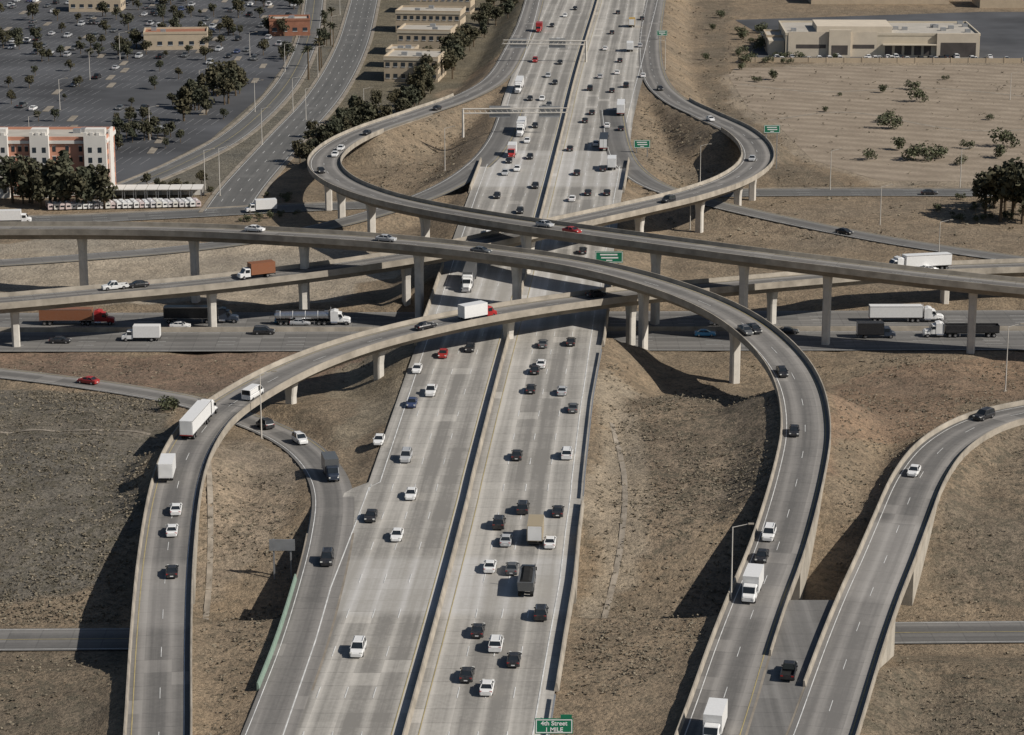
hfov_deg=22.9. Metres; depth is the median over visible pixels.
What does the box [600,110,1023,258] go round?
connector road
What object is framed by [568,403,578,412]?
car
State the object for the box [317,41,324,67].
palm tree
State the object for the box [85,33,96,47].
broadleaf tree
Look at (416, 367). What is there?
car
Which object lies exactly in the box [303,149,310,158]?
broadleaf tree
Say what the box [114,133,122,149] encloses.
broadleaf tree
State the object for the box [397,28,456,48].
walls
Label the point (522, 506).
suv car
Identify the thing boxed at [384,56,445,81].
walls
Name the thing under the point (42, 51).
broadleaf tree
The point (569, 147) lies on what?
car
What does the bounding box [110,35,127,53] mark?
broadleaf tree
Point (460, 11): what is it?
parapet
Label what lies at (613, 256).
highway sign
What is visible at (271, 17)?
broadleaf tree
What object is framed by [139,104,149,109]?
parked car
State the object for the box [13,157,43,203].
broadleaf tree
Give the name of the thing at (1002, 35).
parking lot
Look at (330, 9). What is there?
palm tree
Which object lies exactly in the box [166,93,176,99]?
broadleaf tree
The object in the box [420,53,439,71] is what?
broadleaf tree
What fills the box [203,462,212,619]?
dirt track
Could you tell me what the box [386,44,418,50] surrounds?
parapet
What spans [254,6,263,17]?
broadleaf tree
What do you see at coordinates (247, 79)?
broadleaf tree
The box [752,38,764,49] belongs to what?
bush
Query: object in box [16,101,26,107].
parked car
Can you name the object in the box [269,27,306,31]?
windows
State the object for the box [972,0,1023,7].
walls
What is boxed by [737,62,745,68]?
bush
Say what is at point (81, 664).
dry brush
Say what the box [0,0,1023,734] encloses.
ground
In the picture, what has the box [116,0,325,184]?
arterial road
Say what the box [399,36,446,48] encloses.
windows
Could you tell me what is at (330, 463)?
box truck
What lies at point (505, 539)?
car
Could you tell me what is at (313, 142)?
broadleaf tree
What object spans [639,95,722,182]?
dry brush
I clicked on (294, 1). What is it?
broadleaf tree
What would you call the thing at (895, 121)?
bush
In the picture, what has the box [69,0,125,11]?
walls
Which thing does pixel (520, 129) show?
semi truck
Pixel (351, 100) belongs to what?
broadleaf tree
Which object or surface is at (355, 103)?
broadleaf tree
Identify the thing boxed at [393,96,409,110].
broadleaf tree
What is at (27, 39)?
parked car
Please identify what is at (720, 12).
bush
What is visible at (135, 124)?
broadleaf tree
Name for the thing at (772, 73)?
bush
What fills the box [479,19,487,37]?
broadleaf tree
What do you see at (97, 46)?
broadleaf tree
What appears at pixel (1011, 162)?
broadleaf tree
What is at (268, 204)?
box truck
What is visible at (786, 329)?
car
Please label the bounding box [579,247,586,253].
car
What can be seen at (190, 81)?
broadleaf tree
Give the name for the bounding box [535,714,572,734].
highway sign
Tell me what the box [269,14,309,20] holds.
parapet
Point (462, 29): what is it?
broadleaf tree
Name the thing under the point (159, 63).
broadleaf tree
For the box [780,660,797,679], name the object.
pickup truck
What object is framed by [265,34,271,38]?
parked car
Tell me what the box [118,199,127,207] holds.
caravan trailer
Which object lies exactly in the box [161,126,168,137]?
broadleaf tree
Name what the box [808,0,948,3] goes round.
walls
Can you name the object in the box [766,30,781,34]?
roof
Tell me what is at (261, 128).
street lamp
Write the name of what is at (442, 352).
car
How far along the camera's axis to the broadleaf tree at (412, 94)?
813.98 m
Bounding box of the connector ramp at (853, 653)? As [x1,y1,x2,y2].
[786,400,1023,734]
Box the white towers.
[0,126,115,197]
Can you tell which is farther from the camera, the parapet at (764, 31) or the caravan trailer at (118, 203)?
the parapet at (764, 31)
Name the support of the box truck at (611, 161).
on the freeway
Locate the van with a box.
[241,383,263,399]
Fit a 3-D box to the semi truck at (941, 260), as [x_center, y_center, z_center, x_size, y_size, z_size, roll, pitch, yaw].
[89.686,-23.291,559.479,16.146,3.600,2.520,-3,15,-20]
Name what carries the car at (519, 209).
on the freeway
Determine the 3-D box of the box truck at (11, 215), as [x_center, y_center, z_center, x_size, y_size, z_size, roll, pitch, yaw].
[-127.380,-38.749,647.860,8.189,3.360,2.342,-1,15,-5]
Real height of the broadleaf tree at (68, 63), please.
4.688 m
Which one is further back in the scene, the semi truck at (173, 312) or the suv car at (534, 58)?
the suv car at (534, 58)
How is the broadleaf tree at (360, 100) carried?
on the ground
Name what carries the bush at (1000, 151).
on the field
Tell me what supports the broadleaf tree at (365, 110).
on the ground
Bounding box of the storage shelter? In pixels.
[110,184,203,199]
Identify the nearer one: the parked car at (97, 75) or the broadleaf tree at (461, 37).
the parked car at (97, 75)
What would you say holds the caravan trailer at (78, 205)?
on the ground
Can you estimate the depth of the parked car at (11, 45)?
962.65 m
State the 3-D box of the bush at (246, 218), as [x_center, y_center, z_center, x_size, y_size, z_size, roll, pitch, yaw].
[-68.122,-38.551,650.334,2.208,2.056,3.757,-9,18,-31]
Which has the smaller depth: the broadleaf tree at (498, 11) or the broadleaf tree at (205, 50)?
the broadleaf tree at (205, 50)
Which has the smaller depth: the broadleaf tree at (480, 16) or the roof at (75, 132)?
the roof at (75, 132)
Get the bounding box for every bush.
[156,395,176,410]
[169,396,179,407]
[242,214,252,220]
[255,212,263,217]
[265,210,272,217]
[282,193,291,200]
[700,53,709,59]
[708,23,715,29]
[715,10,724,17]
[734,26,747,32]
[735,45,748,53]
[737,30,749,38]
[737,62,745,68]
[739,53,751,62]
[746,51,757,57]
[751,76,762,81]
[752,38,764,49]
[754,24,768,32]
[757,33,763,43]
[761,55,774,61]
[768,69,777,78]
[793,51,806,57]
[862,148,878,159]
[875,115,902,128]
[878,84,888,91]
[881,109,894,121]
[891,136,905,148]
[901,143,919,159]
[903,79,920,89]
[906,86,928,101]
[913,142,940,161]
[933,202,941,209]
[934,144,947,157]
[953,154,967,164]
[954,213,965,218]
[955,193,966,199]
[959,139,974,148]
[969,203,979,209]
[984,113,994,119]
[987,127,1020,147]
[993,144,1006,156]
[1002,211,1013,219]
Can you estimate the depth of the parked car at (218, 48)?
956.56 m
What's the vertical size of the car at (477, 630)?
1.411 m
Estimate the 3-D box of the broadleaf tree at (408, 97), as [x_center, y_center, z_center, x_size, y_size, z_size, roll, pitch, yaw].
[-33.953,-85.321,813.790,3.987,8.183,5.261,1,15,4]
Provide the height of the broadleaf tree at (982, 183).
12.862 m
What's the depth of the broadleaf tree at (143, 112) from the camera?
798.34 m
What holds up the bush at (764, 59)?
on the ground
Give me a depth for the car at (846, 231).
629.14 m
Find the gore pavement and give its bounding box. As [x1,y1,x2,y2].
[748,600,834,734]
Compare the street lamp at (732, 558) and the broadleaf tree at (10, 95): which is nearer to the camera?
the street lamp at (732, 558)
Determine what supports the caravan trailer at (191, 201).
on the ground
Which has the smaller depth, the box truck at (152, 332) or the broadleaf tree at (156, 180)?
the box truck at (152, 332)
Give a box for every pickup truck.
[101,280,128,290]
[425,384,436,395]
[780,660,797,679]
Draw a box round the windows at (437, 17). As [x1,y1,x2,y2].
[397,12,465,28]
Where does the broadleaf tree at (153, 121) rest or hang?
on the ground
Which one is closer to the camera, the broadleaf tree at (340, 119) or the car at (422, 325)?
the car at (422, 325)
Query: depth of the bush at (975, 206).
665.04 m
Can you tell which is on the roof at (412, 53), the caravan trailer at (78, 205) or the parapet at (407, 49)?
the parapet at (407, 49)
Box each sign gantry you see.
[462,106,568,137]
[502,38,586,61]
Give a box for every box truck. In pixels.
[0,209,31,220]
[121,324,160,341]
[158,453,175,480]
[237,259,275,279]
[245,198,276,212]
[321,451,339,481]
[458,300,496,320]
[507,142,516,157]
[527,514,543,543]
[536,21,542,31]
[607,155,615,169]
[626,41,632,51]
[629,17,634,26]
[703,697,727,734]
[741,563,763,602]
[856,321,895,338]
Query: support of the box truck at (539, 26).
on the freeway
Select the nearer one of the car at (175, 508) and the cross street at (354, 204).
the car at (175, 508)
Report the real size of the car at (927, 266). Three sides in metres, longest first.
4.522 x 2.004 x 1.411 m
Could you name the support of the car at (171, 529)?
on the flyover ramp at (159, 686)
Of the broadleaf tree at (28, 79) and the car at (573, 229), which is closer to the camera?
the car at (573, 229)
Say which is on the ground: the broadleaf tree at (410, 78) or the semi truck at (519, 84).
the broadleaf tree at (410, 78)
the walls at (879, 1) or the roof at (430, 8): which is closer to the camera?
the roof at (430, 8)
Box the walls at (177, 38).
[144,34,207,49]
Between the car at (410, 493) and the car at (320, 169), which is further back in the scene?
the car at (320, 169)
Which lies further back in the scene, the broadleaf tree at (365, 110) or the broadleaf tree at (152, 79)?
the broadleaf tree at (152, 79)
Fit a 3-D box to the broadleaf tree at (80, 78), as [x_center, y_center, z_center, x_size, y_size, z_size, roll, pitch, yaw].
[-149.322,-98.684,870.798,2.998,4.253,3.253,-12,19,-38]
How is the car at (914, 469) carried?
on the connector ramp at (853, 653)
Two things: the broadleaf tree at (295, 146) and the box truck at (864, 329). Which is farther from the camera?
the broadleaf tree at (295, 146)
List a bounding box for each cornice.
[383,58,437,60]
[395,12,459,14]
[397,31,450,33]
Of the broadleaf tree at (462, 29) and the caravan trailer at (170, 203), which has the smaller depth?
the caravan trailer at (170, 203)
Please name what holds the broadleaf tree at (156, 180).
on the ground
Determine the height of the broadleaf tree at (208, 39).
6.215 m
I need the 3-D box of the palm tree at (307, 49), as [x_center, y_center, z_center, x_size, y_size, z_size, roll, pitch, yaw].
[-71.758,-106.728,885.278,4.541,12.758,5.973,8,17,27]
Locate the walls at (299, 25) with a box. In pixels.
[269,21,309,35]
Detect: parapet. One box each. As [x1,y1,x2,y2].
[8,127,114,139]
[143,27,207,34]
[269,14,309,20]
[383,48,446,58]
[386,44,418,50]
[395,5,465,12]
[397,23,457,31]
[763,29,782,36]
[778,20,980,35]
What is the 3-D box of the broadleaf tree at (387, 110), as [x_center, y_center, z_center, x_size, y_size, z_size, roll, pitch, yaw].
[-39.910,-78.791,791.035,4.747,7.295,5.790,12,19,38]
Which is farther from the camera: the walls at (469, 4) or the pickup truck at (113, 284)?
the walls at (469, 4)
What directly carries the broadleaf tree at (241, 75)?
on the ground
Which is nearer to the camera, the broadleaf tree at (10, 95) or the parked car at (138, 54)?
the broadleaf tree at (10, 95)
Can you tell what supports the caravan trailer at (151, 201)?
on the ground
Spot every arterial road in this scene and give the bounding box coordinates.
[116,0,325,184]
[198,0,380,212]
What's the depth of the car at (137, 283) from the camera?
533.97 m
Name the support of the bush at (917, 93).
on the field
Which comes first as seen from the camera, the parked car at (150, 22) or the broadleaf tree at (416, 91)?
the broadleaf tree at (416, 91)
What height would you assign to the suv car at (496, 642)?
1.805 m
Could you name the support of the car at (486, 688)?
on the freeway
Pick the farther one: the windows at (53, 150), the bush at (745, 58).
the bush at (745, 58)
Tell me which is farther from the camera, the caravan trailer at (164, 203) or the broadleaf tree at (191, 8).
the broadleaf tree at (191, 8)
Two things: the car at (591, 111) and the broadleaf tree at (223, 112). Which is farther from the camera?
the broadleaf tree at (223, 112)
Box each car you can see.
[7,43,15,48]
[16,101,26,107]
[22,37,30,42]
[28,105,37,110]
[49,336,70,343]
[63,32,71,37]
[63,51,70,56]
[76,376,99,384]
[77,20,84,25]
[92,73,101,78]
[111,65,119,69]
[115,104,123,109]
[120,52,128,57]
[129,280,148,287]
[135,52,142,57]
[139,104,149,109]
[146,20,153,24]
[156,53,164,58]
[165,564,178,577]
[166,524,178,536]
[169,321,190,326]
[170,503,182,514]
[181,52,189,56]
[209,23,216,27]
[215,46,222,50]
[234,35,241,40]
[244,224,264,231]
[250,54,257,60]
[253,325,274,334]
[255,417,274,429]
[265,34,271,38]
[289,319,310,325]
[291,431,307,444]
[317,167,324,172]
[319,547,333,565]
[331,151,338,156]
[336,145,344,150]
[349,635,366,656]
[362,129,371,134]
[364,509,377,521]
[373,433,384,444]
[375,234,396,241]
[390,527,403,540]
[399,447,412,461]
[404,487,416,499]
[406,397,417,407]
[411,363,421,372]
[414,321,436,329]
[431,105,441,110]
[437,348,447,357]
[459,666,474,681]
[465,342,474,351]
[470,246,491,253]
[471,623,485,637]
[479,679,494,695]
[483,559,496,572]
[488,634,503,651]
[492,515,505,528]
[493,191,500,198]
[500,534,512,545]
[501,169,508,174]
[505,157,512,162]
[505,561,518,574]
[507,651,521,666]
[511,449,522,459]
[513,165,520,170]
[516,206,523,213]
[516,500,529,513]
[523,137,529,142]
[526,153,532,158]
[526,384,536,392]
[530,365,539,373]
[531,122,537,127]
[531,182,538,188]
[532,56,537,61]
[534,604,548,620]
[535,220,553,227]
[536,359,545,367]
[538,339,547,347]
[544,536,556,547]
[552,505,564,516]
[557,386,567,395]
[561,446,572,458]
[562,226,581,232]
[566,337,575,345]
[567,145,573,150]
[568,195,575,201]
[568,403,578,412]
[573,169,580,174]
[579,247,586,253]
[582,117,587,122]
[584,189,591,195]
[585,289,606,297]
[587,85,592,90]
[589,109,594,114]
[593,140,598,145]
[599,165,606,170]
[603,189,610,195]
[604,122,609,127]
[618,125,623,130]
[623,82,628,87]
[661,194,675,202]
[694,329,715,336]
[706,116,714,120]
[737,324,753,334]
[746,323,761,333]
[748,155,755,160]
[755,548,768,562]
[761,522,776,540]
[776,365,788,376]
[779,326,798,333]
[788,424,799,435]
[835,227,852,234]
[907,464,920,476]
[921,189,937,194]
[922,265,938,268]
[953,53,959,57]
[973,406,994,420]
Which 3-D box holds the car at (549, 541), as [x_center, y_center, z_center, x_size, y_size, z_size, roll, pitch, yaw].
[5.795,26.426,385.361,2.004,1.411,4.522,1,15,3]
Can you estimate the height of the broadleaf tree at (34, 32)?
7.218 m
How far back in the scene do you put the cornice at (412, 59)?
879.73 m
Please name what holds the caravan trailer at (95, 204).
on the ground
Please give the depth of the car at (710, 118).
756.33 m
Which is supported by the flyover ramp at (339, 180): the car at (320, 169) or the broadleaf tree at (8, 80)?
the car at (320, 169)
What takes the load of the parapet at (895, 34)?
on the roof at (959, 27)
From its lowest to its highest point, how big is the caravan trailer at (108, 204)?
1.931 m
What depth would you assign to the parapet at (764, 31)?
960.48 m
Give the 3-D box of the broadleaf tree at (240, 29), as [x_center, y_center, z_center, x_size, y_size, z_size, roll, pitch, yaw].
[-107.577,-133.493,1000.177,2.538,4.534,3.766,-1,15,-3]
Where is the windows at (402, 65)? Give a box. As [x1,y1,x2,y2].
[386,61,444,78]
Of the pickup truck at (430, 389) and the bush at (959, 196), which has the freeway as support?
the pickup truck at (430, 389)
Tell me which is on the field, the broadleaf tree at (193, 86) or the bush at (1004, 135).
the bush at (1004, 135)
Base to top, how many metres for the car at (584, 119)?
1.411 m
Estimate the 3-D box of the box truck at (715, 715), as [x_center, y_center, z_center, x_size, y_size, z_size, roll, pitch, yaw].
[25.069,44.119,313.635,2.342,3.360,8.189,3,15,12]
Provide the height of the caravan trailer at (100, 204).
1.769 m
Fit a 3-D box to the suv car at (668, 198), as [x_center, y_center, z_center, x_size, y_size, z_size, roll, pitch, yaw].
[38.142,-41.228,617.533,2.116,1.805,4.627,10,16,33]
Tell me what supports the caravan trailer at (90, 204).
on the ground
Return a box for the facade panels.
[767,20,979,57]
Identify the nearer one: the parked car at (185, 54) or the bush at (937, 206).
the bush at (937, 206)
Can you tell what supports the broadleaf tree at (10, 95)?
on the ground
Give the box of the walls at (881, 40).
[779,25,979,56]
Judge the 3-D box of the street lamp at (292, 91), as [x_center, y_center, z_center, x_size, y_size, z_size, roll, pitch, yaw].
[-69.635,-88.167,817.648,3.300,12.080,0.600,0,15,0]
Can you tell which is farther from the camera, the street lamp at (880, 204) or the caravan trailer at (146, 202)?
the caravan trailer at (146, 202)
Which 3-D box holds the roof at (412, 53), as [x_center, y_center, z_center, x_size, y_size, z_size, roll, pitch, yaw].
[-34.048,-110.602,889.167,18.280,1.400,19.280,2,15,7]
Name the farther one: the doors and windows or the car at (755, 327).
the doors and windows
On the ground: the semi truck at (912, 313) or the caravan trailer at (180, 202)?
the caravan trailer at (180, 202)
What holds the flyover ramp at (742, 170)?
on the ground
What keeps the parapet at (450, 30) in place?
on the roof at (433, 26)
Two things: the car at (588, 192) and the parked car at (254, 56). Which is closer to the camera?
the car at (588, 192)
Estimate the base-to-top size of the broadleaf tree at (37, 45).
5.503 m
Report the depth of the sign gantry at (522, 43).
885.31 m
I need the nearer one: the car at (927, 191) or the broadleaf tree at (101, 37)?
the car at (927, 191)
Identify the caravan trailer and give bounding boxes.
[45,200,52,209]
[50,200,58,209]
[57,199,64,208]
[64,200,70,208]
[68,200,76,208]
[73,200,81,208]
[80,200,87,208]
[87,201,92,208]
[92,200,98,208]
[96,200,102,208]
[105,201,110,207]
[109,200,115,207]
[113,199,121,207]
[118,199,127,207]
[124,199,132,207]
[129,198,138,207]
[135,199,144,207]
[141,199,149,207]
[146,198,155,207]
[152,198,161,206]
[158,198,167,206]
[164,198,172,206]
[170,198,177,206]
[175,198,183,206]
[181,198,189,206]
[186,197,195,206]
[192,198,200,206]
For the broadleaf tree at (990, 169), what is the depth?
656.48 m
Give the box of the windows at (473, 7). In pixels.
[411,0,474,11]
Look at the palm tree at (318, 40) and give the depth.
906.12 m
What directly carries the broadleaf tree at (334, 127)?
on the ground
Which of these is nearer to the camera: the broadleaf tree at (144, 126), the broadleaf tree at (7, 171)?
the broadleaf tree at (7, 171)
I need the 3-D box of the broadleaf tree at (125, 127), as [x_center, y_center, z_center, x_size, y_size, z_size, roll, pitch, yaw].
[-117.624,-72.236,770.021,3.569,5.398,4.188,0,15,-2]
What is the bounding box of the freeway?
[283,0,657,734]
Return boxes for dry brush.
[0,389,177,625]
[0,468,301,734]
[9,339,1023,384]
[360,111,472,187]
[566,363,773,699]
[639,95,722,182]
[642,1,1021,243]
[729,67,1023,185]
[834,355,1023,734]
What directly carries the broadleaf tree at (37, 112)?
on the ground
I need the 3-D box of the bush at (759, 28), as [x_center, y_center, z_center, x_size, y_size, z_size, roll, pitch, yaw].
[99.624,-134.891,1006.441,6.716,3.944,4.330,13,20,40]
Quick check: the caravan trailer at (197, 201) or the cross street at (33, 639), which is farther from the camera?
the caravan trailer at (197, 201)
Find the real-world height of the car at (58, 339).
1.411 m
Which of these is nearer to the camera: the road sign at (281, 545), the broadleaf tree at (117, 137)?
the road sign at (281, 545)
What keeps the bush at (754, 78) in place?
on the field
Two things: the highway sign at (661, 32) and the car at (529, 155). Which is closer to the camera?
the car at (529, 155)
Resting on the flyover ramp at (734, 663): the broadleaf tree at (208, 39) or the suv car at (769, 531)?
the suv car at (769, 531)
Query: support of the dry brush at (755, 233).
on the ground
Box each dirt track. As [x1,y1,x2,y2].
[0,429,150,434]
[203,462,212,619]
[601,422,627,617]
[741,84,1023,96]
[770,112,1023,130]
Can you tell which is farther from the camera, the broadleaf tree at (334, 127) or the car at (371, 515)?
the broadleaf tree at (334, 127)
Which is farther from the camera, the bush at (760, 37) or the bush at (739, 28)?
the bush at (739, 28)
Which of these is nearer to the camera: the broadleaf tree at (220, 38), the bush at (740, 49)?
the bush at (740, 49)
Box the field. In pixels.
[728,65,1023,181]
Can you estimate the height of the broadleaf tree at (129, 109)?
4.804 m
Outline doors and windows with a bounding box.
[796,43,975,56]
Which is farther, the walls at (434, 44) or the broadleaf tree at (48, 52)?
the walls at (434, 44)
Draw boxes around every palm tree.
[301,45,314,79]
[311,36,323,70]
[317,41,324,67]
[320,19,326,44]
[325,21,331,45]
[327,7,336,34]
[328,22,337,46]
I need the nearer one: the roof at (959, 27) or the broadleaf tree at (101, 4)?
the roof at (959, 27)
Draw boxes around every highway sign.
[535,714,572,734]
[595,251,622,263]
[634,140,649,156]
[657,30,666,40]
[764,125,779,168]
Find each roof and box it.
[7,127,107,136]
[145,27,206,31]
[273,15,308,18]
[388,50,440,56]
[390,45,413,48]
[400,5,461,10]
[401,23,452,29]
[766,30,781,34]
[781,21,975,32]
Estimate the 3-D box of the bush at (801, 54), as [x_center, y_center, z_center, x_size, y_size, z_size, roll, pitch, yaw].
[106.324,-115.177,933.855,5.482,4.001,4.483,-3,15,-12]
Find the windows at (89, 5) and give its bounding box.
[71,1,124,7]
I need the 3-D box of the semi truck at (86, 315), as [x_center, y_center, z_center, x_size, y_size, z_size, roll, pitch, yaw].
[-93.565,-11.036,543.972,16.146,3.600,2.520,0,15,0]
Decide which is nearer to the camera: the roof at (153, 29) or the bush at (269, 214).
the bush at (269, 214)
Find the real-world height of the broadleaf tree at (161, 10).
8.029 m
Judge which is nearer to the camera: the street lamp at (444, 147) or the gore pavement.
the gore pavement
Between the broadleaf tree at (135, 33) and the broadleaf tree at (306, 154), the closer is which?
the broadleaf tree at (306, 154)
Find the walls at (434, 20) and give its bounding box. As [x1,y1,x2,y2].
[396,9,465,32]
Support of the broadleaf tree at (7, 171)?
on the ground
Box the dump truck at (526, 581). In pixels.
[517,563,536,595]
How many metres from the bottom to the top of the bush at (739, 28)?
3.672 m
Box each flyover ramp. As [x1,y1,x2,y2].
[0,0,774,346]
[0,221,830,734]
[123,258,1023,734]
[307,0,1023,353]
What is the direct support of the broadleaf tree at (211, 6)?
on the ground
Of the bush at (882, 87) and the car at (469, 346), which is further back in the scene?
the bush at (882, 87)
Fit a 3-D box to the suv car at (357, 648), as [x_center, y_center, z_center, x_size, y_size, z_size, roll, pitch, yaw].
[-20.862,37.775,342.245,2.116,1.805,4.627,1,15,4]
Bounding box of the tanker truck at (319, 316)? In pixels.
[274,307,350,325]
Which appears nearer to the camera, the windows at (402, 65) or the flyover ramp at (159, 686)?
the flyover ramp at (159, 686)
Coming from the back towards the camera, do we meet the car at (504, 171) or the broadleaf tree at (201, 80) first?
the broadleaf tree at (201, 80)
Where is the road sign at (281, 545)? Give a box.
[269,539,294,578]
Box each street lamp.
[203,148,214,189]
[218,146,229,195]
[259,370,276,439]
[261,107,267,144]
[292,76,301,111]
[305,87,314,119]
[444,126,454,170]
[689,185,702,229]
[700,143,711,181]
[730,523,753,598]
[830,148,841,189]
[879,184,892,224]
[960,147,972,187]
[1003,323,1023,391]
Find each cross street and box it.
[0,621,1023,650]
[28,187,992,221]
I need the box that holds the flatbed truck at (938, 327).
[921,319,999,337]
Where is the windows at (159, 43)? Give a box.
[150,41,204,45]
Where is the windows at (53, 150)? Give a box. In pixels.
[1,137,115,192]
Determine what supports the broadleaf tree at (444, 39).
on the ground
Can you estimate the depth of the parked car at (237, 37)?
985.05 m
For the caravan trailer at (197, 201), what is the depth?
667.48 m
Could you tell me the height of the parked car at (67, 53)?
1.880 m
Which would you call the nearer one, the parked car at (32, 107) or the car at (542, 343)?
the car at (542, 343)
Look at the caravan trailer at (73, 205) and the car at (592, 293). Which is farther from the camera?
the caravan trailer at (73, 205)
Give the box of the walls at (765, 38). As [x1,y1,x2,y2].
[763,34,766,51]
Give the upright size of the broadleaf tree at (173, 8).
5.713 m
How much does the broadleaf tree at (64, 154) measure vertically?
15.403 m
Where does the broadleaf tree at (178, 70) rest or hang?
on the ground
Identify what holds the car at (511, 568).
on the freeway
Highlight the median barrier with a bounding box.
[0,326,1023,331]
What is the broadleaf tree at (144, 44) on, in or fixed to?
on the ground
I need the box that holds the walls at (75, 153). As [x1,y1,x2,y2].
[8,136,115,196]
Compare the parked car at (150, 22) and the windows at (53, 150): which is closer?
the windows at (53, 150)
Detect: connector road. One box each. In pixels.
[0,110,523,265]
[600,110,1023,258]
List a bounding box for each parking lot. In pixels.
[0,0,298,182]
[736,12,1023,61]
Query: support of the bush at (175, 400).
on the ground
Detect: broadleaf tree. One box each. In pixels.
[0,2,5,11]
[0,30,11,47]
[0,153,25,202]
[4,76,13,87]
[6,89,15,103]
[9,27,23,45]
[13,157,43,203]
[13,173,30,203]
[14,36,23,48]
[23,167,37,202]
[24,75,33,87]
[26,2,38,18]
[29,26,42,40]
[30,171,48,208]
[31,65,37,75]
[32,41,43,54]
[33,110,40,121]
[38,48,46,61]
[41,158,56,200]
[42,168,73,183]
[45,158,73,201]
[46,49,52,60]
[50,108,59,120]
[51,8,59,20]
[55,45,64,56]
[55,150,74,200]
[58,22,65,32]
[58,169,89,202]
[64,59,74,70]
[72,77,80,86]
[74,12,81,22]
[74,40,84,53]
[75,166,97,209]
[76,75,82,86]
[80,164,95,201]
[84,48,93,57]
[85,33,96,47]
[93,42,104,55]
[94,164,118,209]
[95,1,107,15]
[97,34,105,44]
[98,19,110,33]
[100,4,109,16]
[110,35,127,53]
[111,6,121,15]
[111,116,123,131]
[113,43,121,55]
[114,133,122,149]
[116,141,123,149]
[118,43,132,58]
[119,12,133,29]
[120,38,128,44]
[120,122,131,137]
[124,111,134,120]
[125,106,134,119]
[127,120,139,129]
[127,128,137,142]
[128,28,143,47]
[128,97,134,105]
[129,36,140,44]
[132,0,141,9]
[137,119,151,140]
[138,107,148,120]
[139,40,151,53]
[140,172,150,181]
[143,116,160,136]
[147,122,155,139]
[148,75,157,88]
[153,126,162,134]
[153,177,159,184]
[155,60,163,67]
[156,3,166,21]
[157,22,166,26]
[158,0,168,9]
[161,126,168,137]
[162,137,168,147]
[163,121,175,136]
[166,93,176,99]
[168,5,177,12]
[168,17,181,26]
[168,178,182,184]
[172,85,191,120]
[174,67,182,78]
[175,9,183,21]
[175,129,184,142]
[184,45,192,52]
[186,5,194,14]
[186,78,197,108]
[189,82,199,109]
[190,87,202,109]
[195,170,207,183]
[196,72,207,87]
[198,21,205,26]
[198,85,214,114]
[199,46,213,59]
[201,36,212,42]
[205,59,227,95]
[205,65,216,94]
[207,3,216,16]
[207,186,213,194]
[208,30,212,38]
[213,77,235,104]
[215,34,224,46]
[217,67,244,103]
[219,17,235,34]
[220,108,228,118]
[226,60,246,95]
[230,27,236,35]
[232,0,245,17]
[237,25,242,34]
[238,71,248,93]
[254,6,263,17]
[256,39,268,54]
[261,17,270,28]
[265,16,274,33]
[275,17,289,35]
[279,50,286,60]
[281,41,295,58]
[288,0,300,8]
[291,139,303,162]
[296,143,315,165]
[302,129,314,138]
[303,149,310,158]
[306,120,318,137]
[308,138,318,150]
[309,123,332,140]
[316,27,326,42]
[320,10,327,16]
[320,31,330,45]
[321,131,333,141]
[325,118,343,135]
[328,116,341,133]
[330,107,349,119]
[341,116,350,131]
[342,110,361,127]
[345,94,357,109]
[347,95,365,107]
[348,101,377,122]
[352,100,362,124]
[370,89,381,104]
[371,104,378,119]
[377,104,392,117]
[386,88,402,112]
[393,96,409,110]
[400,86,419,106]
[403,91,412,108]
[405,73,418,84]
[410,84,422,106]
[414,64,427,88]
[414,80,425,104]
[417,63,435,77]
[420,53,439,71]
[425,67,432,89]
[425,77,435,93]
[429,70,435,81]
[438,33,456,47]
[438,46,454,72]
[441,38,452,47]
[441,52,459,78]
[446,37,466,64]
[450,43,466,70]
[451,31,473,46]
[455,27,466,33]
[455,30,471,44]
[465,27,480,46]
[471,11,488,23]
[479,1,492,24]
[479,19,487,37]
[490,6,504,25]
[498,0,515,17]
[970,171,998,217]
[985,164,1006,210]
[986,165,1020,221]
[994,161,1023,223]
[995,157,1023,218]
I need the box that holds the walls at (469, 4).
[409,0,475,13]
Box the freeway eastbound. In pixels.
[0,331,1023,351]
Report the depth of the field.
817.89 m
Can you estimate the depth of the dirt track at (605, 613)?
399.27 m
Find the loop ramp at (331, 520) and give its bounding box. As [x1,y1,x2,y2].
[0,368,354,734]
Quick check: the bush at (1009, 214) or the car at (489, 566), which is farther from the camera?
the bush at (1009, 214)
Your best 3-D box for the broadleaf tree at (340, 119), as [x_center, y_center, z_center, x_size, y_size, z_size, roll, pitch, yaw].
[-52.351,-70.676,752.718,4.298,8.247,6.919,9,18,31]
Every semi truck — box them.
[39,307,115,325]
[163,305,238,323]
[179,399,217,438]
[461,261,476,291]
[514,76,523,93]
[515,116,525,136]
[599,132,608,150]
[617,99,624,115]
[868,304,943,322]
[889,252,951,268]
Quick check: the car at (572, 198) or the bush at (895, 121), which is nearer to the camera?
the car at (572, 198)
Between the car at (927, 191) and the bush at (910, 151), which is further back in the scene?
the bush at (910, 151)
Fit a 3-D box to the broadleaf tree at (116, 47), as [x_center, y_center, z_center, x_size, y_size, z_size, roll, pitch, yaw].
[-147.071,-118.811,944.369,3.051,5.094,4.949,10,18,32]
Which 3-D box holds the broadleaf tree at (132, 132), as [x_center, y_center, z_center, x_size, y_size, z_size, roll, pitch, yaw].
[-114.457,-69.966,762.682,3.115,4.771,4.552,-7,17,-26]
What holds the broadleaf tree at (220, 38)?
on the ground

